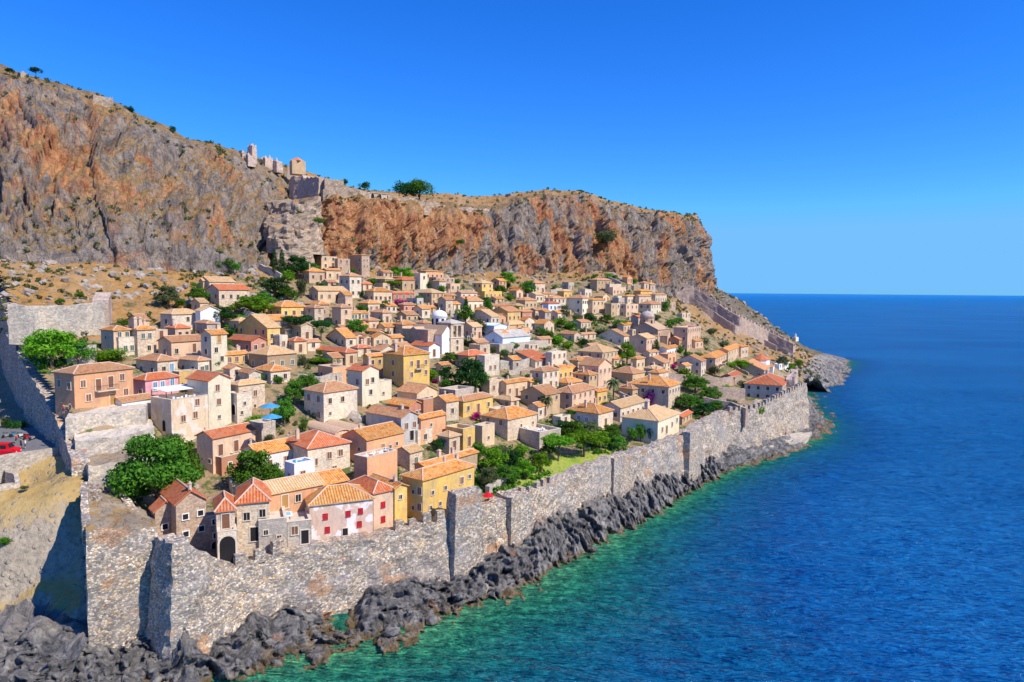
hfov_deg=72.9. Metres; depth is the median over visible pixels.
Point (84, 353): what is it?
tree
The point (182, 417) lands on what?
window
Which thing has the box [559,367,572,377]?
house
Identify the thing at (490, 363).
house
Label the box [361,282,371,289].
house
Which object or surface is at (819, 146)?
sky
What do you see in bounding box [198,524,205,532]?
window
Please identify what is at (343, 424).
house
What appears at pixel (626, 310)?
house
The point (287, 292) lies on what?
tree
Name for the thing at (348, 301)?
house
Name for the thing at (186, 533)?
window
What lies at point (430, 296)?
house
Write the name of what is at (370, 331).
house
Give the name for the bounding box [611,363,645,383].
house
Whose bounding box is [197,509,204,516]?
window
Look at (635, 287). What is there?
lane wall
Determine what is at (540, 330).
shrub
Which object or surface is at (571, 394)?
house
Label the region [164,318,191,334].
house
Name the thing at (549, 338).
house
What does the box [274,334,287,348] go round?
house
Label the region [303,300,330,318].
house
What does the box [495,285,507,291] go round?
tree
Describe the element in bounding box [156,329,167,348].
house
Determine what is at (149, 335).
window
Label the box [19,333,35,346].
shrub
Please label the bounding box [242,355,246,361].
window
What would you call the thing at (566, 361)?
garden wall
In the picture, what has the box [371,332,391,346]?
house
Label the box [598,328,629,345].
house
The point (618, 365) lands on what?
tree
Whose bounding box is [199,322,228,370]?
house
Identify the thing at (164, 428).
door
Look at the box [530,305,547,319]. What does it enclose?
house
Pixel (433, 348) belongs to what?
house
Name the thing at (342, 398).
window
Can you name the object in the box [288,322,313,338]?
house
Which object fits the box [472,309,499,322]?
house
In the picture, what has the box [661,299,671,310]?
shrub
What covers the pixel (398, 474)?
shrub
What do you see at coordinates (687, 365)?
house
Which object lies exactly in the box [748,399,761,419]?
wall tower
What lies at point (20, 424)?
shrub
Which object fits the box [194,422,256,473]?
house
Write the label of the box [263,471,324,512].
house
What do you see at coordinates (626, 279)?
house
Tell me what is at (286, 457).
window
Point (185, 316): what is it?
house
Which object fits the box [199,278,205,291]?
house
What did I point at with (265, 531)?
window
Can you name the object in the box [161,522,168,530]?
window
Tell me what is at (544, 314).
house
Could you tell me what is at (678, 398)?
shrub
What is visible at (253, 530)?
door
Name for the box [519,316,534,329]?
house
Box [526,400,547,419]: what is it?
house
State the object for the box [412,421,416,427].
window
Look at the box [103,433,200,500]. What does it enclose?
tree
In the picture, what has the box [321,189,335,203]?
citadel building
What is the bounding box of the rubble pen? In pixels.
[0,469,19,490]
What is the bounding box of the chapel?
[481,323,531,343]
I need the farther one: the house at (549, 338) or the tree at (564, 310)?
the tree at (564, 310)
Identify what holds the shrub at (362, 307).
on the terrain at (210, 482)
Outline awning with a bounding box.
[151,384,192,397]
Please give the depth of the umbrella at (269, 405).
133.46 m
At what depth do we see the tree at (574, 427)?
172.11 m
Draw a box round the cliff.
[0,64,716,298]
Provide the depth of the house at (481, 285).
294.67 m
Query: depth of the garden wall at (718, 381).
252.96 m
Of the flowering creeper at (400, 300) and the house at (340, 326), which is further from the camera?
the flowering creeper at (400, 300)
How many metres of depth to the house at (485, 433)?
156.16 m
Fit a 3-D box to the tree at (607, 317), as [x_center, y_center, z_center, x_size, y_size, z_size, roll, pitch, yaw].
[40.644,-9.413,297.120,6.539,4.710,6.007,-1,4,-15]
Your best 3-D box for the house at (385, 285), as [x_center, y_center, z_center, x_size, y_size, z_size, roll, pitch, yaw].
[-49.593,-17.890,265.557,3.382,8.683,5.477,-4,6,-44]
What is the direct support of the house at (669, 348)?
on the terrain at (210, 482)
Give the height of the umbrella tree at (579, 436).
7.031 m
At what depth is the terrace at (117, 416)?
125.89 m
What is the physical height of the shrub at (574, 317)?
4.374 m
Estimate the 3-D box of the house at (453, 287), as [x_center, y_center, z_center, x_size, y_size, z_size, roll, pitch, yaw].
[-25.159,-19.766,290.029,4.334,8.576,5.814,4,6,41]
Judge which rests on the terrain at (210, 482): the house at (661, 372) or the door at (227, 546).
the house at (661, 372)
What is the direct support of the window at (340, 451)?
in the house at (324, 450)
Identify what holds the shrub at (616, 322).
on the terrain at (210, 482)
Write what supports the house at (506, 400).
on the terrain at (210, 482)
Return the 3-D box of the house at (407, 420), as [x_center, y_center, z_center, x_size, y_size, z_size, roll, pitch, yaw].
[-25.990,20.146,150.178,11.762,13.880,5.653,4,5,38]
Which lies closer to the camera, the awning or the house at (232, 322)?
the awning
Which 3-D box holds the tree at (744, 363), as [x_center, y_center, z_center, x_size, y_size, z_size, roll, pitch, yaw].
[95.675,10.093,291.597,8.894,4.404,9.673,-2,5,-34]
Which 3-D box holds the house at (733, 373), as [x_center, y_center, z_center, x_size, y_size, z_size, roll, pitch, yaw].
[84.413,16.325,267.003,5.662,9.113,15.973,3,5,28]
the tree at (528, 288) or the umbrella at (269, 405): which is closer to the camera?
the umbrella at (269, 405)
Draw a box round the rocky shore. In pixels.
[0,353,849,681]
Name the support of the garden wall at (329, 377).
on the terrain at (210, 482)
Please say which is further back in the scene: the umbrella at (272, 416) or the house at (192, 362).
the house at (192, 362)
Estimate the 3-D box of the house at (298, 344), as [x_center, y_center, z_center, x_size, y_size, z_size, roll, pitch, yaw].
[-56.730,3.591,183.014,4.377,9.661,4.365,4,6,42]
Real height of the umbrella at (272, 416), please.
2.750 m
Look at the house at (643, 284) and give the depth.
357.80 m
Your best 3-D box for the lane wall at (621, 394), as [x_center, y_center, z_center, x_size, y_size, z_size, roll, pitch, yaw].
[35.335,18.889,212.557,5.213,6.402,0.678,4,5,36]
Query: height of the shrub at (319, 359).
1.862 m
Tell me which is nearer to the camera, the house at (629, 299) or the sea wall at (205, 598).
the sea wall at (205, 598)
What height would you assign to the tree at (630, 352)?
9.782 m
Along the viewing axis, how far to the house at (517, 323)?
256.13 m
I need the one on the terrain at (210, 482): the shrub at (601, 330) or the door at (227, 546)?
the shrub at (601, 330)
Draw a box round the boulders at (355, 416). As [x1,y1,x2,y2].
[0,259,828,488]
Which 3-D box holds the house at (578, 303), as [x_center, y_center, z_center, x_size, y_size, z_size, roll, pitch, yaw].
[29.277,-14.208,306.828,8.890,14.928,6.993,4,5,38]
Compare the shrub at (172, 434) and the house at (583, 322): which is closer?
the shrub at (172, 434)
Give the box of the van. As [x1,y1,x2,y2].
[0,442,21,453]
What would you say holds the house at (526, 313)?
on the terrain at (210, 482)
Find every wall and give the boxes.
[0,287,90,481]
[0,447,57,482]
[7,302,104,344]
[66,345,96,365]
[92,292,111,326]
[146,500,495,660]
[244,310,255,316]
[258,264,282,277]
[266,223,323,255]
[288,175,326,199]
[298,372,342,387]
[344,186,369,198]
[387,195,439,214]
[441,205,489,212]
[449,310,460,315]
[484,382,809,551]
[485,471,506,492]
[499,356,532,368]
[507,369,530,374]
[512,348,527,353]
[520,369,530,374]
[544,348,569,365]
[550,288,561,293]
[608,277,621,284]
[619,391,628,397]
[633,285,640,289]
[668,373,739,386]
[683,279,793,357]
[703,397,747,427]
[709,386,744,402]
[732,366,748,375]
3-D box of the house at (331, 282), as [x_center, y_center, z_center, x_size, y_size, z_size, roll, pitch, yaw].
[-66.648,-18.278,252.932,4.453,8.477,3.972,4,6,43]
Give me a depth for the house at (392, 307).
242.36 m
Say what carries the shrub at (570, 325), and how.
on the terrain at (210, 482)
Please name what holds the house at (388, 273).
on the terrain at (210, 482)
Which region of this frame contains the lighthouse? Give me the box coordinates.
[792,333,798,340]
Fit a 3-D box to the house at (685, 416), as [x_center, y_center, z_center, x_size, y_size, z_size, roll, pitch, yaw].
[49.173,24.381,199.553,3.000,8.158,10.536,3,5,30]
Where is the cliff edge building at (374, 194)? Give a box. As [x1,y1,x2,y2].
[369,192,386,198]
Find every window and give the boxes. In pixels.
[56,379,60,386]
[66,382,70,389]
[80,379,86,387]
[85,393,91,401]
[119,373,125,380]
[123,388,128,395]
[147,332,151,338]
[152,381,157,390]
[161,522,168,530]
[169,363,173,371]
[169,377,174,384]
[174,348,178,353]
[180,414,186,422]
[181,513,189,520]
[182,530,189,536]
[192,411,197,418]
[194,398,200,405]
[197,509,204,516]
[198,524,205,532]
[215,384,219,391]
[216,398,221,405]
[227,356,231,362]
[234,356,238,361]
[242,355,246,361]
[242,511,250,521]
[253,389,257,396]
[258,508,266,517]
[262,529,268,535]
[283,455,288,463]
[290,525,298,535]
[295,493,301,502]
[323,513,327,519]
[325,526,329,532]
[326,451,332,459]
[338,448,343,456]
[340,395,344,401]
[346,510,350,516]
[357,521,361,527]
[358,508,362,514]
[404,422,408,429]
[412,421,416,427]
[416,486,421,495]
[416,502,421,511]
[459,476,464,484]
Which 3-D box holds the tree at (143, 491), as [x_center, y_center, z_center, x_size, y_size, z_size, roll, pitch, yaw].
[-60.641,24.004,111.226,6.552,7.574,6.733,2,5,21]
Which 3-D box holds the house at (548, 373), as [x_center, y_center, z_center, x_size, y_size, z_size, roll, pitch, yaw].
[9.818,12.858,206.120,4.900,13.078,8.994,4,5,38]
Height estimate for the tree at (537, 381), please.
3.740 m
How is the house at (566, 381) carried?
on the terrain at (210, 482)
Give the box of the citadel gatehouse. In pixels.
[323,179,343,197]
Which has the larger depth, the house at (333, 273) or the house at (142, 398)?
the house at (333, 273)
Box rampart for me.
[674,288,776,350]
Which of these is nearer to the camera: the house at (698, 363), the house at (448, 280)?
the house at (698, 363)
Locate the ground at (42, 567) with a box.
[0,358,89,681]
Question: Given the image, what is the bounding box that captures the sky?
[0,0,1023,295]
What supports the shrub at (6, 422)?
on the road
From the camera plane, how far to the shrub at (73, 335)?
160.50 m
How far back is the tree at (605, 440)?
168.18 m
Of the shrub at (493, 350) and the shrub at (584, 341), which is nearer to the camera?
the shrub at (493, 350)
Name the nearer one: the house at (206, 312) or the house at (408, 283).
the house at (206, 312)
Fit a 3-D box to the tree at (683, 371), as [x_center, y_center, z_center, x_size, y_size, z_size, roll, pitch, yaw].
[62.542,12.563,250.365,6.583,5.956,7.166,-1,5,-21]
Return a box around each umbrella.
[260,403,279,407]
[261,413,281,418]
[482,492,493,497]
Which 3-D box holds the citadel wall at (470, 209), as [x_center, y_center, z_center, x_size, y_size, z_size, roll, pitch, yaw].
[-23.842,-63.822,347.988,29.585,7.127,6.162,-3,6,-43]
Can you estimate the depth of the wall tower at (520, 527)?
126.65 m
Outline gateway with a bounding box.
[217,524,237,563]
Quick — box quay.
[764,432,811,447]
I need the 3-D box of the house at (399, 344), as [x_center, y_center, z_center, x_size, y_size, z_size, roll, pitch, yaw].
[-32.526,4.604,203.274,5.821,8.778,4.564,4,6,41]
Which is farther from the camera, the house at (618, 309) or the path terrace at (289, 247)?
the house at (618, 309)
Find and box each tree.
[20,328,77,368]
[62,339,96,364]
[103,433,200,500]
[107,480,154,499]
[152,285,179,309]
[178,440,205,478]
[184,286,210,298]
[213,305,237,324]
[224,449,276,483]
[229,295,274,311]
[256,291,273,310]
[261,277,289,296]
[262,462,284,479]
[273,396,295,426]
[275,287,299,299]
[280,315,314,324]
[282,255,310,278]
[283,378,305,404]
[298,374,321,386]
[308,262,319,268]
[310,319,332,340]
[344,319,368,331]
[382,280,401,289]
[393,267,413,276]
[437,366,454,378]
[441,352,457,362]
[453,357,488,386]
[456,306,474,322]
[471,442,485,459]
[472,318,486,330]
[473,370,490,385]
[477,447,509,472]
[477,467,498,483]
[492,447,508,456]
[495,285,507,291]
[495,465,521,481]
[496,271,516,287]
[505,450,524,463]
[514,457,535,478]
[519,280,535,292]
[528,452,552,471]
[532,378,540,384]
[538,442,557,455]
[539,395,552,407]
[540,433,575,460]
[553,420,571,427]
[560,304,569,316]
[561,421,586,434]
[565,409,574,416]
[567,429,604,456]
[581,421,601,431]
[584,313,597,321]
[588,430,611,447]
[600,314,614,321]
[600,423,621,437]
[606,377,621,398]
[609,434,628,449]
[613,363,627,369]
[618,342,635,364]
[675,393,703,409]
[676,367,694,377]
[680,375,710,392]
[691,402,715,415]
[698,386,722,397]
[708,400,724,410]
[726,398,740,404]
[734,359,753,368]
[775,355,789,365]
[786,363,795,369]
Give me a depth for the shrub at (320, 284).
248.32 m
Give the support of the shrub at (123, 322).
on the terrain at (210, 482)
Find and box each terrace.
[65,403,148,440]
[73,418,154,459]
[86,450,151,495]
[263,209,316,239]
[266,195,322,229]
[273,236,314,266]
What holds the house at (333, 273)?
on the terrain at (210, 482)
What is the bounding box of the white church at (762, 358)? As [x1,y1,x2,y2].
[754,353,774,373]
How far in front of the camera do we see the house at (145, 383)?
140.60 m
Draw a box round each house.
[51,361,134,418]
[99,325,130,350]
[114,392,150,416]
[116,336,134,356]
[126,314,150,327]
[130,317,157,355]
[133,371,180,395]
[134,353,178,372]
[148,495,170,535]
[150,392,208,441]
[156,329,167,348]
[157,334,200,357]
[158,308,195,329]
[159,477,208,549]
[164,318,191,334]
[178,355,210,370]
[185,369,232,428]
[190,298,209,309]
[194,305,221,321]
[194,319,215,333]
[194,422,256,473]
[198,276,235,291]
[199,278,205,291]
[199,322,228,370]
[206,284,250,306]
[206,511,215,549]
[212,490,236,558]
[215,452,237,476]
[221,363,242,381]
[223,317,244,332]
[225,344,247,364]
[227,334,266,351]
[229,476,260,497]
[231,378,266,408]
[231,391,251,423]
[234,477,271,556]
[236,314,281,345]
[237,367,262,379]
[239,437,292,476]
[247,345,298,368]
[252,363,291,384]
[258,506,286,551]
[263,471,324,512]
[266,314,288,333]
[268,300,305,315]
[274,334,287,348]
[281,326,315,337]
[284,457,314,476]
[286,428,351,470]
[286,507,311,546]
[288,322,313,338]
[288,336,307,353]
[290,157,305,175]
[301,264,325,282]
[302,375,358,422]
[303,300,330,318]
[304,304,324,320]
[304,483,374,539]
[305,420,349,437]
[307,338,320,350]
[308,286,347,302]
[314,256,336,268]
[316,345,358,366]
[317,467,349,485]
[318,364,345,382]
[321,352,343,364]
[322,268,341,282]
[322,279,336,285]
[324,419,363,430]
[326,328,357,347]
[331,304,352,325]
[333,324,351,331]
[334,258,349,273]
[338,291,352,297]
[338,298,352,310]
[339,270,361,297]
[340,421,405,460]
[345,357,380,406]
[347,254,369,277]
[347,475,396,530]
[350,339,372,356]
[352,306,368,319]
[353,332,363,344]
[358,299,379,313]
[360,334,372,345]
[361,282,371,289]
[361,314,379,328]
[361,321,369,332]
[362,352,382,367]
[364,287,392,303]
[364,404,420,445]
[365,328,385,334]
[368,276,393,289]
[369,309,392,321]
[369,340,393,352]
[370,473,409,522]
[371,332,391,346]
[375,283,389,289]
[376,270,393,277]
[378,319,395,333]
[379,379,391,400]
[380,300,396,312]
[381,342,430,387]
[385,397,421,413]
[387,330,403,344]
[391,341,411,346]
[392,291,414,300]
[392,316,416,334]
[394,272,414,290]
[395,310,418,319]
[396,382,437,399]
[397,443,423,470]
[398,302,415,310]
[400,453,476,519]
[406,298,422,304]
[411,337,440,357]
[412,305,430,317]
[412,447,478,472]
[414,273,427,288]
[414,320,431,323]
[416,397,432,413]
[416,427,432,444]
[418,288,444,305]
[418,410,446,444]
[419,270,443,280]
[427,303,436,313]
[429,277,454,287]
[432,279,446,292]
[432,375,449,384]
[433,390,459,420]
[434,361,451,370]
[435,430,461,453]
[437,296,453,311]
[439,385,473,396]
[444,289,455,298]
[446,283,459,291]
[446,423,474,449]
[453,296,483,310]
[453,301,460,309]
[453,312,472,321]
[454,349,489,371]
[456,288,477,297]
[458,388,494,417]
[464,319,482,338]
[469,343,489,352]
[470,335,488,344]
[472,280,492,294]
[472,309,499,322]
[473,422,494,445]
[474,307,487,311]
[477,353,499,375]
[480,291,501,299]
[480,405,538,440]
[487,329,508,332]
[489,405,504,410]
[490,294,504,303]
[491,278,506,288]
[491,301,510,309]
[492,306,520,321]
[493,395,520,405]
[496,313,505,322]
[500,375,528,397]
[503,355,521,369]
[504,320,525,326]
[505,323,516,329]
[508,288,523,298]
[509,286,524,296]
[510,303,525,309]
[514,327,529,333]
[515,349,545,367]
[516,293,536,308]
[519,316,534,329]
[519,423,560,449]
[520,383,561,414]
[521,306,532,317]
[525,343,538,349]
[526,280,544,291]
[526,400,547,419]
[527,373,535,387]
[528,289,543,301]
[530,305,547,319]
[530,362,559,387]
[533,319,554,332]
[534,336,552,345]
[538,310,550,319]
[541,289,553,300]
[541,299,559,310]
[545,295,566,309]
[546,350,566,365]
[551,307,565,320]
[552,413,569,426]
[553,363,578,371]
[557,289,572,297]
[558,330,581,341]
[558,381,598,408]
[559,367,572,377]
[559,376,583,386]
[562,282,573,289]
[565,398,614,427]
[566,292,589,314]
[568,356,589,369]
[571,315,591,328]
[572,366,598,385]
[577,344,618,365]
[578,289,591,296]
[578,357,611,387]
[580,328,596,339]
[583,342,597,347]
[584,314,601,320]
[588,298,604,313]
[590,278,610,291]
[595,387,607,404]
[596,293,609,302]
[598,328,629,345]
[602,394,644,421]
[605,284,620,292]
[605,303,616,316]
[609,287,625,295]
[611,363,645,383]
[612,298,623,303]
[612,355,621,366]
[614,346,626,358]
[616,303,619,315]
[616,322,633,331]
[618,381,639,395]
[620,304,637,316]
[620,398,680,443]
[622,272,632,283]
[623,292,634,303]
[627,329,635,335]
[628,374,681,408]
[629,332,656,353]
[631,315,639,325]
[631,356,645,369]
[634,287,651,294]
[635,295,651,303]
[638,301,660,313]
[639,281,648,288]
[643,349,659,357]
[643,362,662,375]
[645,354,670,370]
[647,366,668,377]
[649,280,655,292]
[650,293,667,302]
[659,342,677,353]
[659,352,675,363]
[661,302,675,311]
[669,336,681,346]
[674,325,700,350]
[677,313,689,321]
[677,352,706,375]
[678,362,691,372]
[679,409,692,424]
[692,338,704,348]
[701,349,726,373]
[719,343,738,361]
[720,370,742,384]
[738,344,748,357]
[738,358,769,375]
[743,370,786,398]
[774,362,789,370]
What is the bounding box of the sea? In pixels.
[35,293,1023,681]
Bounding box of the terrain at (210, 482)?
[0,260,851,577]
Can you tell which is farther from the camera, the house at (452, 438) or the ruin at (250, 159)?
the ruin at (250, 159)
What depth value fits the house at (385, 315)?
229.08 m
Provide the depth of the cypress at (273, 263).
248.95 m
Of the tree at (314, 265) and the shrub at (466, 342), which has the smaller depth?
the shrub at (466, 342)
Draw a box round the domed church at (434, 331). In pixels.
[396,308,475,353]
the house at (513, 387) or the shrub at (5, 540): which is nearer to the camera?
the shrub at (5, 540)
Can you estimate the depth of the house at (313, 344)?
187.02 m
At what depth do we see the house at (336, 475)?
119.28 m
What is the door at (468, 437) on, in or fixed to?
in the house at (467, 438)
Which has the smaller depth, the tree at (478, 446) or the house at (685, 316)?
the tree at (478, 446)
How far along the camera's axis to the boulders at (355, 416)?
214.96 m
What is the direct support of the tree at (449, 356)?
on the terrain at (210, 482)
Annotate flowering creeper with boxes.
[394,298,406,305]
[471,411,481,420]
[643,389,654,403]
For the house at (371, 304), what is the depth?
236.56 m
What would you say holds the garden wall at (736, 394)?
on the terrain at (210, 482)
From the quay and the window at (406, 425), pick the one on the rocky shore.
the quay
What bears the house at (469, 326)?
on the terrain at (210, 482)
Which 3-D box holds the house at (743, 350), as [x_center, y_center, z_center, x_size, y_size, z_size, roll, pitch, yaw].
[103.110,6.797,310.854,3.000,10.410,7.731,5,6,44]
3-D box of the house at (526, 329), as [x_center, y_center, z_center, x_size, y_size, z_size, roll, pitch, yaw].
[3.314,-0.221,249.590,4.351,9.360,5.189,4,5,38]
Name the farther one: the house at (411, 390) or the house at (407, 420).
the house at (411, 390)
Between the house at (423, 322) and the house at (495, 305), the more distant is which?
the house at (495, 305)
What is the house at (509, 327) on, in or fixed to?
on the terrain at (210, 482)
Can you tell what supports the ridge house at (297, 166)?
on the cliff
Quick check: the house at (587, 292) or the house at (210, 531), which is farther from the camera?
the house at (587, 292)
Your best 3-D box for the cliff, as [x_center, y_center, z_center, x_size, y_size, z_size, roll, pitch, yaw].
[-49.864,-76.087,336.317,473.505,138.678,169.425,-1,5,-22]
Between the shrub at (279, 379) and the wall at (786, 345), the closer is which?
the shrub at (279, 379)
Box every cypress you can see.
[270,249,278,275]
[278,249,285,274]
[463,297,468,305]
[652,339,659,350]
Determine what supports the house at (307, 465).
on the terrain at (210, 482)
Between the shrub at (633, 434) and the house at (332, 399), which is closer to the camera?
the house at (332, 399)
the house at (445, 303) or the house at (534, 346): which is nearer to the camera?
the house at (534, 346)
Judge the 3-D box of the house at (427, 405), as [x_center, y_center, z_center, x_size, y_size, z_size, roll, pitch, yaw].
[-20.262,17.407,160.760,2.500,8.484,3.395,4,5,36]
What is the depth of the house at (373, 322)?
218.13 m
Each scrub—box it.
[0,74,716,292]
[0,256,829,525]
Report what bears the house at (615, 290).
on the terrain at (210, 482)
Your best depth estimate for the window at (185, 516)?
101.45 m
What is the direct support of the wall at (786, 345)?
on the terrain at (210, 482)
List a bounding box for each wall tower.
[446,486,483,579]
[496,487,533,546]
[610,451,630,497]
[682,425,702,483]
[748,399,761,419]
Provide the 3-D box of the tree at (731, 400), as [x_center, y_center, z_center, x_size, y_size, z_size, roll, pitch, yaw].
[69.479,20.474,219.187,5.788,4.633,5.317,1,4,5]
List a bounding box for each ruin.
[17,71,28,77]
[89,94,112,106]
[239,149,249,158]
[244,152,255,167]
[247,143,256,164]
[260,155,272,169]
[272,158,282,173]
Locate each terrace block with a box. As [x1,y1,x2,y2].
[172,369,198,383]
[249,419,275,441]
[353,447,396,478]
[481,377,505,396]
[488,339,547,354]
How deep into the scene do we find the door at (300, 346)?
181.61 m
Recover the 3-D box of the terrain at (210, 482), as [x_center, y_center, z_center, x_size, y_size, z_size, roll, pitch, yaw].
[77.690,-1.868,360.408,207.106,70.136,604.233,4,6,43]
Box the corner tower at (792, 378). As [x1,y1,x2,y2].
[786,366,797,389]
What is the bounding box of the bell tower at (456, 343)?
[437,319,464,353]
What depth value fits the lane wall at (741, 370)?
283.88 m
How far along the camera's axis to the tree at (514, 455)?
146.84 m
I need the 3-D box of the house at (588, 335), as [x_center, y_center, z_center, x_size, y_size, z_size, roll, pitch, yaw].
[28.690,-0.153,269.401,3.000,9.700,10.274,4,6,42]
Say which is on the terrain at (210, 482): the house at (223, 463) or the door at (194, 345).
the house at (223, 463)
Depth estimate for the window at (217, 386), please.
139.79 m
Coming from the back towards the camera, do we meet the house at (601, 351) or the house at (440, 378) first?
the house at (601, 351)
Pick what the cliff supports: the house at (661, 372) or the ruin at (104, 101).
the ruin at (104, 101)
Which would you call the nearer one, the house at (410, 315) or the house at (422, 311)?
the house at (410, 315)
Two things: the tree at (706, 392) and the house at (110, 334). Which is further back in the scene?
the tree at (706, 392)
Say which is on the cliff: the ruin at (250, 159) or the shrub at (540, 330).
the ruin at (250, 159)
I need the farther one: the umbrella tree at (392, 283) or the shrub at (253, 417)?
the umbrella tree at (392, 283)
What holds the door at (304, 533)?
in the house at (299, 531)
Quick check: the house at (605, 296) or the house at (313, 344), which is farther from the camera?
the house at (605, 296)
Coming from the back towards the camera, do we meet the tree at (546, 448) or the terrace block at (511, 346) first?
the terrace block at (511, 346)
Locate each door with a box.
[95,378,101,390]
[107,375,113,387]
[109,393,115,405]
[159,330,163,338]
[162,419,166,431]
[192,343,196,352]
[211,540,215,548]
[217,334,221,343]
[217,443,223,455]
[217,534,237,563]
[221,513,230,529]
[231,403,235,414]
[233,439,238,451]
[249,526,258,542]
[281,493,289,509]
[298,344,302,352]
[300,529,309,544]
[305,331,308,338]
[342,527,348,535]
[349,355,353,363]
[409,429,413,440]
[416,359,419,368]
[452,439,456,450]
[467,436,471,446]
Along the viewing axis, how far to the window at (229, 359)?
165.68 m
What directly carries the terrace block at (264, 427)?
on the terrain at (210, 482)
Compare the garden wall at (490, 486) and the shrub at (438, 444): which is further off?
the shrub at (438, 444)
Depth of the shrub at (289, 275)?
244.98 m
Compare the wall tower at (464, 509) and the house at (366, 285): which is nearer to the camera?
the wall tower at (464, 509)
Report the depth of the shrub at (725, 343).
310.11 m
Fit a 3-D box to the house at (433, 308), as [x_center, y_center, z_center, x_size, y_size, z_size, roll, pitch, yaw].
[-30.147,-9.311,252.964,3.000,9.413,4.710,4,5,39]
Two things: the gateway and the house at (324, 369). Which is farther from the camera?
the house at (324, 369)
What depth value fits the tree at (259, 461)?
122.89 m
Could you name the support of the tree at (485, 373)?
on the terrain at (210, 482)
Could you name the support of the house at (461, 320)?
on the terrain at (210, 482)
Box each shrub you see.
[0,416,13,427]
[0,537,11,544]
[4,68,15,73]
[5,419,29,428]
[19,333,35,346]
[28,66,43,73]
[52,330,80,340]
[73,292,84,297]
[91,347,129,361]
[115,318,127,326]
[126,106,134,111]
[160,433,183,440]
[174,298,186,307]
[215,257,234,267]
[225,328,236,336]
[230,262,241,272]
[244,414,263,421]
[263,434,274,440]
[273,376,283,383]
[281,270,295,282]
[295,279,306,295]
[298,354,310,365]
[298,420,307,428]
[307,355,340,362]
[313,217,324,224]
[315,282,327,285]
[356,304,368,310]
[358,181,369,190]
[369,277,376,285]
[389,266,398,275]
[390,180,418,196]
[397,469,401,480]
[404,177,436,198]
[430,369,440,380]
[432,437,446,449]
[437,284,446,291]
[438,378,456,386]
[456,239,464,243]
[464,338,472,345]
[483,298,492,309]
[490,346,497,353]
[502,349,509,356]
[506,293,513,299]
[514,444,531,455]
[521,481,533,488]
[535,326,547,334]
[542,330,555,336]
[550,335,565,343]
[552,317,568,327]
[562,341,573,348]
[564,322,578,328]
[572,315,581,319]
[577,337,591,344]
[580,328,591,331]
[593,228,618,247]
[594,328,607,333]
[611,319,627,327]
[626,427,638,440]
[636,422,645,441]
[647,428,653,438]
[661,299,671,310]
[664,318,678,327]
[674,396,682,405]
[677,345,684,352]
[687,351,703,355]
[698,336,710,345]
[707,328,719,334]
[707,364,719,374]
[719,340,729,345]
[727,361,736,366]
[758,406,765,413]
[794,359,802,365]
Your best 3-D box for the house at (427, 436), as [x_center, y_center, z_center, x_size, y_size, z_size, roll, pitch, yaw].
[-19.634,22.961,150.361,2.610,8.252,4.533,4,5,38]
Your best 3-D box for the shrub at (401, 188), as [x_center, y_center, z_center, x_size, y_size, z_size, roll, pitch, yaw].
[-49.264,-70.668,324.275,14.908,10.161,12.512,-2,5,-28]
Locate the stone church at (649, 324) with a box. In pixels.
[630,310,672,344]
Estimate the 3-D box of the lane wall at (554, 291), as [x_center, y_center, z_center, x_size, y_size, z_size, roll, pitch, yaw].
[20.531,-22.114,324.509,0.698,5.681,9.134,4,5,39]
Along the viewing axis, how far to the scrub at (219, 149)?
295.13 m
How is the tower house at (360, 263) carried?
on the terrain at (210, 482)
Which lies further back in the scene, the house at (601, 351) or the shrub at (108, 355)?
the house at (601, 351)
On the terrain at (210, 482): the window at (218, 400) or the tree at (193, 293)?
the tree at (193, 293)
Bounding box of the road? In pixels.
[0,426,54,454]
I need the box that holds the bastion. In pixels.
[80,481,157,647]
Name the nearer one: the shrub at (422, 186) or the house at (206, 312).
the house at (206, 312)
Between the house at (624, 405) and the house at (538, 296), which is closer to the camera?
the house at (624, 405)
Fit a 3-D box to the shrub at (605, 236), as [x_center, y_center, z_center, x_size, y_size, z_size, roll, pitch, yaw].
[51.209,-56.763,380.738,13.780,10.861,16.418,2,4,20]
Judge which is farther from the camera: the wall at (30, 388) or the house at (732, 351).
the house at (732, 351)
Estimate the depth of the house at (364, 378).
159.48 m
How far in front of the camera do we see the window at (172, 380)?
143.98 m
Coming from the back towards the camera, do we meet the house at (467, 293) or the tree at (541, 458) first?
the house at (467, 293)
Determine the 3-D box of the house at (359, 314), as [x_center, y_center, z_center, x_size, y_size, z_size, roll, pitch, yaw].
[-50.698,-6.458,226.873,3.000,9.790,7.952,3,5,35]
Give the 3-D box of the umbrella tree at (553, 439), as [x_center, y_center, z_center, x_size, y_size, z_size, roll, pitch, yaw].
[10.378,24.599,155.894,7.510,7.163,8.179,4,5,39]
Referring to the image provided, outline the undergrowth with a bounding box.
[19,291,710,493]
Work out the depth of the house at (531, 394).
188.07 m
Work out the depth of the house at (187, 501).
102.33 m
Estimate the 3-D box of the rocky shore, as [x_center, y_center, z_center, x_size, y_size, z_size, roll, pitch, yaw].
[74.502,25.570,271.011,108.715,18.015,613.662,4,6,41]
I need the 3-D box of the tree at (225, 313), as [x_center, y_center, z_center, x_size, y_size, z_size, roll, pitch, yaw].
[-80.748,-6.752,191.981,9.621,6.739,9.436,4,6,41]
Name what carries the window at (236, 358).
in the house at (237, 356)
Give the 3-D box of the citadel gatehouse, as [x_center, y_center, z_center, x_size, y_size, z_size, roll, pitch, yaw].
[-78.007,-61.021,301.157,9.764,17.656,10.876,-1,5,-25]
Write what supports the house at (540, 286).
on the terrain at (210, 482)
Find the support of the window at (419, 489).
in the house at (429, 487)
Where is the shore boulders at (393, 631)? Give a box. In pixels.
[218,362,854,681]

